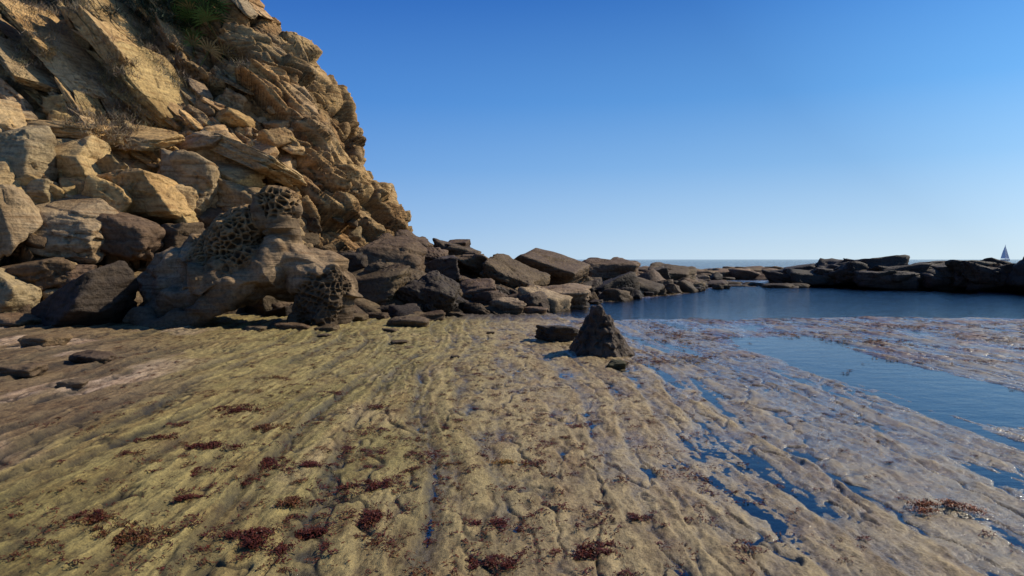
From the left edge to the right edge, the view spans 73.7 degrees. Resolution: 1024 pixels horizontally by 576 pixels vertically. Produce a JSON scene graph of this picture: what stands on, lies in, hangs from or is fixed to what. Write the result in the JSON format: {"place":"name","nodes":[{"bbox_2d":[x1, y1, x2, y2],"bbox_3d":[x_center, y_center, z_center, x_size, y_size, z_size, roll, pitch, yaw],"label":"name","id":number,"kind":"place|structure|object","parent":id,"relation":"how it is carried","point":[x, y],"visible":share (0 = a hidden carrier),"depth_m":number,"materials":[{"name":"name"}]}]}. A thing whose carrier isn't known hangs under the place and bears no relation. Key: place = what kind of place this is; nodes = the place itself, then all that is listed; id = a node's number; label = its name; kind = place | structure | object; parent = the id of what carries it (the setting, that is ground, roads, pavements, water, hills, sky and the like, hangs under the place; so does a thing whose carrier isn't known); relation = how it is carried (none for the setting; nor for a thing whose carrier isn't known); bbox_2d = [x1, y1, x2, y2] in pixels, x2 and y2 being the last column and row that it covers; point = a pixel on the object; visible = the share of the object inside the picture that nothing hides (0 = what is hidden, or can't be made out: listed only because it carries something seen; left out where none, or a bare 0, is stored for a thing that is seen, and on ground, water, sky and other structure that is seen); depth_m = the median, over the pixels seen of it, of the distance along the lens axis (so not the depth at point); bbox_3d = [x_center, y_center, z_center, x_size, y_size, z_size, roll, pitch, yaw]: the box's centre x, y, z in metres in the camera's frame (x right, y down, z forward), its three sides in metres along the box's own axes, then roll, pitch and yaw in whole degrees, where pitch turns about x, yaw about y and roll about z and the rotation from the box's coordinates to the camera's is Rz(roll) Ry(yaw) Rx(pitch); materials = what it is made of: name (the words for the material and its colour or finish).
{"place":"outdoors","nodes":[
{"label":"outdoors","id":0,"kind":"place"},
{"bbox_2d":[0,0,412,271],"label":"cliff","id":1,"kind":"structure","parent":0,"point":[286,77],"depth_m":24.26,"materials":[{"name":"stone"}]},
{"bbox_2d":[0,78,34,113],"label":"boulder","id":2,"kind":"object","parent":1,"relation":"on","point":[8,92],"visible":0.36,"depth_m":19.48,"materials":[{"name":"stone"}]},
{"bbox_2d":[0,37,60,92],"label":"boulder","id":3,"kind":"object","parent":1,"relation":"on","point":[42,80],"visible":0.56,"depth_m":19.89,"materials":[{"name":"stone"}]},
{"bbox_2d":[0,0,73,60],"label":"boulder","id":4,"kind":"object","parent":1,"relation":"on","point":[13,17],"visible":0.41,"depth_m":20.36,"materials":[{"name":"stone"}]},
{"bbox_2d":[25,178,59,203],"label":"boulder","id":5,"kind":"object","parent":1,"relation":"on","point":[37,191],"visible":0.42,"depth_m":16.63,"materials":[{"name":"stone"}]},
{"bbox_2d":[22,28,104,97],"bbox_3d":[-13.408,-7.030,21.258,2.074,2.508,2.454,0,2,0],"label":"boulder","id":6,"kind":"object","parent":1,"relation":"on","point":[66,69],"visible":0.62,"depth_m":20.72,"materials":[{"name":"stone"}]},
{"bbox_2d":[54,135,110,181],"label":"boulder","id":7,"kind":"object","parent":1,"relation":"on","point":[77,158],"visible":0.27,"depth_m":17.70,"materials":[{"name":"stone"}]},
{"bbox_2d":[26,118,119,138],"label":"boulder","id":8,"kind":"object","parent":7,"relation":"on","point":[58,130],"visible":0.37,"depth_m":18.59,"materials":[{"name":"stone"}]},
{"bbox_2d":[56,4,134,73],"bbox_3d":[-12.898,-7.617,21.804,2.325,2.355,2.897,0,2,0],"label":"boulder","id":9,"kind":"object","parent":1,"relation":"on","point":[87,24],"visible":0.62,"depth_m":20.73,"materials":[{"name":"stone"}]},
{"bbox_2d":[99,134,123,149],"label":"boulder","id":10,"kind":"object","parent":1,"relation":"on","point":[112,146],"visible":0.18,"depth_m":19.28,"materials":[{"name":"stone"}]},
{"bbox_2d":[80,0,155,51],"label":"boulder","id":11,"kind":"object","parent":1,"relation":"on","point":[122,25],"visible":0.45,"depth_m":23.96,"materials":[{"name":"stone"}]},
{"bbox_2d":[0,0,250,153],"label":"dry scrub","id":12,"kind":"object","parent":1,"relation":"on","point":[117,86],"visible":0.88,"depth_m":20.93,"materials":[{"name":"brown plant"}]},
{"bbox_2d":[0,0,273,162],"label":"rock slabs","id":13,"kind":"object","parent":1,"relation":"on","point":[15,112],"visible":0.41,"depth_m":21.48,"materials":[{"name":"stone"}]},
{"bbox_2d":[97,168,191,223],"bbox_3d":[-10.079,-2.436,18.693,2.857,1.461,1.865,1,2,14],"label":"boulder","id":14,"kind":"object","parent":1,"relation":"on","point":[159,199],"visible":0.58,"depth_m":17.88,"materials":[{"name":"stone"}]},
{"bbox_2d":[101,41,192,127],"bbox_3d":[-11.658,-6.436,22.259,3.061,2.925,2.943,0,2,0],"label":"boulder","id":15,"kind":"object","parent":1,"relation":"on","point":[154,91],"visible":0.56,"depth_m":21.66,"materials":[{"name":"stone"}]},
{"bbox_2d":[93,0,239,66],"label":"dwarf fan palm","id":16,"kind":"object","parent":1,"relation":"on","point":[183,7],"visible":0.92,"depth_m":24.88,"materials":[{"name":"green plant"}]},
{"bbox_2d":[146,6,194,58],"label":"boulder","id":17,"kind":"object","parent":1,"relation":"on","point":[187,51],"visible":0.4,"depth_m":24.80,"materials":[{"name":"stone"}]},
{"bbox_2d":[0,87,361,301],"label":"talus rocks","id":18,"kind":"object","parent":1,"relation":"on","point":[272,137],"visible":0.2,"depth_m":19.97,"materials":[{"name":"stone"}]},
{"bbox_2d":[0,184,42,260],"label":"boulder","id":19,"kind":"object","parent":18,"relation":"on","point":[21,220],"visible":1,"depth_m":15.50,"materials":[{"name":"stone"}]},
{"bbox_2d":[0,125,58,189],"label":"boulder","id":20,"kind":"object","parent":18,"relation":"on","point":[28,149],"visible":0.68,"depth_m":16.82,"materials":[{"name":"stone"}]},
{"bbox_2d":[0,257,75,290],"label":"boulder","id":21,"kind":"object","parent":18,"relation":"on","point":[43,274],"visible":0.77,"depth_m":15.37,"materials":[{"name":"stone"}]},
{"bbox_2d":[15,194,118,263],"bbox_3d":[-10.961,-1.559,16.832,2.274,1.925,2.017,0,2,0],"label":"boulder","id":22,"kind":"object","parent":18,"relation":"on","point":[69,229],"visible":0.65,"depth_m":16.20,"materials":[{"name":"stone"}]},
{"bbox_2d":[95,154,128,173],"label":"boulder","id":23,"kind":"object","parent":18,"relation":"on","point":[106,163],"visible":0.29,"depth_m":18.12,"materials":[{"name":"stone"}]},
{"bbox_2d":[96,210,165,261],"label":"boulder","id":24,"kind":"object","parent":18,"relation":"on","point":[128,236],"visible":0.78,"depth_m":16.75,"materials":[{"name":"stone"}]},
{"bbox_2d":[114,123,184,150],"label":"boulder","id":25,"kind":"object","parent":18,"relation":"on","point":[157,138],"visible":0.66,"depth_m":19.80,"materials":[{"name":"stone"}]},
{"bbox_2d":[171,130,230,151],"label":"boulder","id":26,"kind":"object","parent":18,"relation":"on","point":[201,140],"visible":0.44,"depth_m":21.04,"materials":[{"name":"stone"}]},
{"bbox_2d":[216,178,261,207],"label":"boulder","id":27,"kind":"object","parent":18,"relation":"on","point":[231,194],"visible":0.46,"depth_m":19.97,"materials":[{"name":"stone"}]},
{"bbox_2d":[159,222,204,251],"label":"boulder","id":28,"kind":"object","parent":1,"relation":"on","point":[177,235],"visible":0.27,"depth_m":17.77,"materials":[{"name":"stone"}]},
{"bbox_2d":[172,207,197,223],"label":"boulder","id":29,"kind":"object","parent":1,"relation":"on","point":[188,218],"visible":0.28,"depth_m":18.46,"materials":[{"name":"stone"}]},
{"bbox_2d":[158,148,220,211],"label":"boulder","id":30,"kind":"object","parent":1,"relation":"on","point":[199,173],"visible":0.68,"depth_m":19.33,"materials":[{"name":"stone"}]},
{"bbox_2d":[211,160,264,187],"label":"boulder","id":31,"kind":"object","parent":1,"relation":"on","point":[240,174],"visible":0.35,"depth_m":20.82,"materials":[{"name":"stone"}]},
{"bbox_2d":[210,132,306,190],"bbox_3d":[-8.210,-4.037,21.902,3.297,1.685,3.174,1,2,13],"label":"boulder","id":32,"kind":"object","parent":1,"relation":"on","point":[265,164],"visible":0.81,"depth_m":20.81,"materials":[{"name":"stone"}]},
{"bbox_2d":[394,229,433,246],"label":"boulder","id":33,"kind":"object","parent":1,"relation":"on","point":[423,241],"visible":0.23,"depth_m":24.46,"materials":[{"name":"grey stone"}]},
{"bbox_2d":[0,261,1023,575],"bbox_3d":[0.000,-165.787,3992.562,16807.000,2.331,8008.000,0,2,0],"label":"ground","id":34,"kind":"structure","parent":0,"point":[848,501],"depth_m":5.36,"materials":[{"name":"beige stone"}]},
{"bbox_2d":[0,268,41,312],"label":"boulder","id":35,"kind":"object","parent":34,"relation":"on","point":[16,294],"visible":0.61,"depth_m":14.67,"materials":[{"name":"stone"}]},
{"bbox_2d":[31,260,138,326],"bbox_3d":[-8.838,0.288,14.196,2.081,1.724,2.064,1,3,23],"label":"boulder","id":36,"kind":"object","parent":34,"relation":"on","point":[105,294],"visible":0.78,"depth_m":13.48,"materials":[{"name":"grey stone"}]},
{"bbox_2d":[122,185,362,328],"bbox_3d":[-5.832,-0.502,14.803,5.134,3.355,2.775,0,2,0],"label":"tafoni rock","id":37,"kind":"object","parent":34,"relation":"on","point":[240,256],"visible":0.89,"depth_m":14.09,"materials":[{"name":"brown stone"}]},
{"bbox_2d":[0,305,547,387],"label":"beach stones","id":38,"kind":"object","parent":34,"relation":"on","point":[14,319],"visible":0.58,"depth_m":12.98,"materials":[{"name":"stone"}]},
{"bbox_2d":[1,269,731,317],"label":"shore boulders","id":39,"kind":"object","parent":34,"relation":"on","point":[628,287],"visible":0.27,"depth_m":20.20,"materials":[{"name":"stone"}]},
{"bbox_2d":[340,252,367,271],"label":"boulder","id":40,"kind":"object","parent":39,"relation":"on","point":[358,261],"visible":0.35,"depth_m":18.71,"materials":[{"name":"stone"}]},
{"bbox_2d":[355,233,426,271],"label":"boulder","id":41,"kind":"object","parent":39,"relation":"on","point":[399,250],"visible":0.52,"depth_m":19.34,"materials":[{"name":"grey stone"}]},
{"bbox_2d":[360,262,426,281],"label":"boulder","id":42,"kind":"object","parent":39,"relation":"on","point":[415,274],"visible":0.16,"depth_m":18.43,"materials":[{"name":"grey stone"}]},
{"bbox_2d":[424,247,447,262],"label":"boulder","id":43,"kind":"object","parent":39,"relation":"on","point":[433,253],"visible":0.15,"depth_m":22.93,"materials":[{"name":"grey stone"}]},
{"bbox_2d":[424,255,460,280],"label":"boulder","id":44,"kind":"object","parent":39,"relation":"on","point":[446,265],"visible":0.5,"depth_m":20.70,"materials":[{"name":"grey stone"}]},
{"bbox_2d":[432,238,483,274],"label":"boulder","id":45,"kind":"object","parent":39,"relation":"on","point":[455,249],"visible":0.23,"depth_m":24.73,"materials":[{"name":"grey stone"}]},
{"bbox_2d":[448,239,470,246],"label":"boulder","id":46,"kind":"object","parent":45,"relation":"on","point":[464,242],"visible":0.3,"depth_m":26.05,"materials":[{"name":"grey stone"}]},
{"bbox_2d":[460,278,498,299],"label":"boulder","id":47,"kind":"object","parent":39,"relation":"on","point":[472,287],"visible":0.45,"depth_m":19.96,"materials":[{"name":"grey stone"}]},
{"bbox_2d":[515,248,590,285],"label":"boulder","id":48,"kind":"object","parent":39,"relation":"on","point":[561,269],"visible":0.52,"depth_m":25.41,"materials":[{"name":"grey stone"}]},
{"bbox_2d":[543,283,591,308],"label":"boulder","id":49,"kind":"object","parent":39,"relation":"on","point":[579,293],"visible":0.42,"depth_m":21.32,"materials":[{"name":"grey stone"}]},
{"bbox_2d":[582,257,640,279],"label":"boulder","id":50,"kind":"object","parent":39,"relation":"on","point":[607,269],"visible":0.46,"depth_m":31.61,"materials":[{"name":"grey stone"}]},
{"bbox_2d":[350,264,410,303],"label":"boulder","id":51,"kind":"object","parent":34,"relation":"on","point":[383,285],"visible":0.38,"depth_m":17.57,"materials":[{"name":"grey stone"}]},
{"bbox_2d":[405,311,423,315],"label":"boulder","id":52,"kind":"object","parent":34,"relation":"on","point":[417,313],"visible":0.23,"depth_m":16.25,"materials":[{"name":"beige stone"}]},
{"bbox_2d":[396,270,459,313],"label":"boulder","id":53,"kind":"object","parent":34,"relation":"on","point":[437,289],"visible":0.77,"depth_m":17.44,"materials":[{"name":"grey stone"}]},
{"bbox_2d":[455,249,488,274],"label":"boulder","id":54,"kind":"object","parent":34,"relation":"on","point":[471,262],"visible":0.4,"depth_m":23.56,"materials":[{"name":"grey stone"}]},
{"bbox_2d":[487,297,526,314],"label":"boulder","id":55,"kind":"object","parent":34,"relation":"on","point":[511,305],"visible":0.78,"depth_m":18.46,"materials":[{"name":"grey stone"}]},
{"bbox_2d":[0,317,1023,575],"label":"seaweed","id":56,"kind":"object","parent":34,"relation":"on","point":[252,535],"visible":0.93,"depth_m":4.12,"materials":[{"name":"brown plant"}]},
{"bbox_2d":[480,253,550,288],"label":"boulder","id":57,"kind":"object","parent":34,"relation":"on","point":[506,270],"visible":0.55,"depth_m":22.88,"materials":[{"name":"grey stone"}]},
{"bbox_2d":[534,325,578,341],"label":"flat rock","id":58,"kind":"object","parent":34,"relation":"on","point":[552,333],"visible":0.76,"depth_m":12.22,"materials":[{"name":"stone"}]},
{"bbox_2d":[569,304,634,357],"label":"pointed rock","id":59,"kind":"object","parent":34,"relation":"on","point":[599,335],"visible":0.93,"depth_m":10.52,"materials":[{"name":"grey stone"}]},
{"bbox_2d":[606,359,625,369],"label":"pebble","id":60,"kind":"object","parent":34,"relation":"on","point":[616,364],"visible":0.89,"depth_m":9.28,"materials":[{"name":"grey stone"}]},
{"bbox_2d":[654,266,670,279],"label":"boulder","id":61,"kind":"object","parent":34,"relation":"on","point":[663,271],"visible":0.21,"depth_m":32.48,"materials":[{"name":"grey stone"}]},
{"bbox_2d":[647,262,696,280],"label":"boulder","id":62,"kind":"object","parent":34,"relation":"on","point":[677,272],"visible":0.3,"depth_m":36.20,"materials":[{"name":"grey stone"}]},
{"bbox_2d":[637,266,809,294],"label":"reef rocks","id":63,"kind":"object","parent":34,"relation":"on","point":[742,273],"visible":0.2,"depth_m":50.84,"materials":[{"name":"grey stone"}]},
{"bbox_2d":[761,255,1023,300],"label":"rock ridge","id":64,"kind":"object","parent":34,"relation":"on","point":[899,272],"visible":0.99,"depth_m":33.81,"materials":[{"name":"grey stone"}]},
{"bbox_2d":[260,0,1023,258],"label":"sky","id":65,"kind":"structure","parent":0,"point":[575,129],"materials":[{"name":"blue"}]},
{"bbox_2d":[527,259,1023,420],"bbox_3d":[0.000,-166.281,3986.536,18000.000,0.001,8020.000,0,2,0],"label":"sea water","id":66,"kind":"structure","parent":0,"point":[803,339],"depth_m":20.40,"materials":[{"name":"blue liquid"}]},
{"bbox_2d":[1000,247,1009,259],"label":"sailboat","id":67,"kind":"object","parent":66,"relation":"on","point":[1004,255],"visible":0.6,"depth_m":899.48,"materials":[{"name":"fabric"}]}
]}

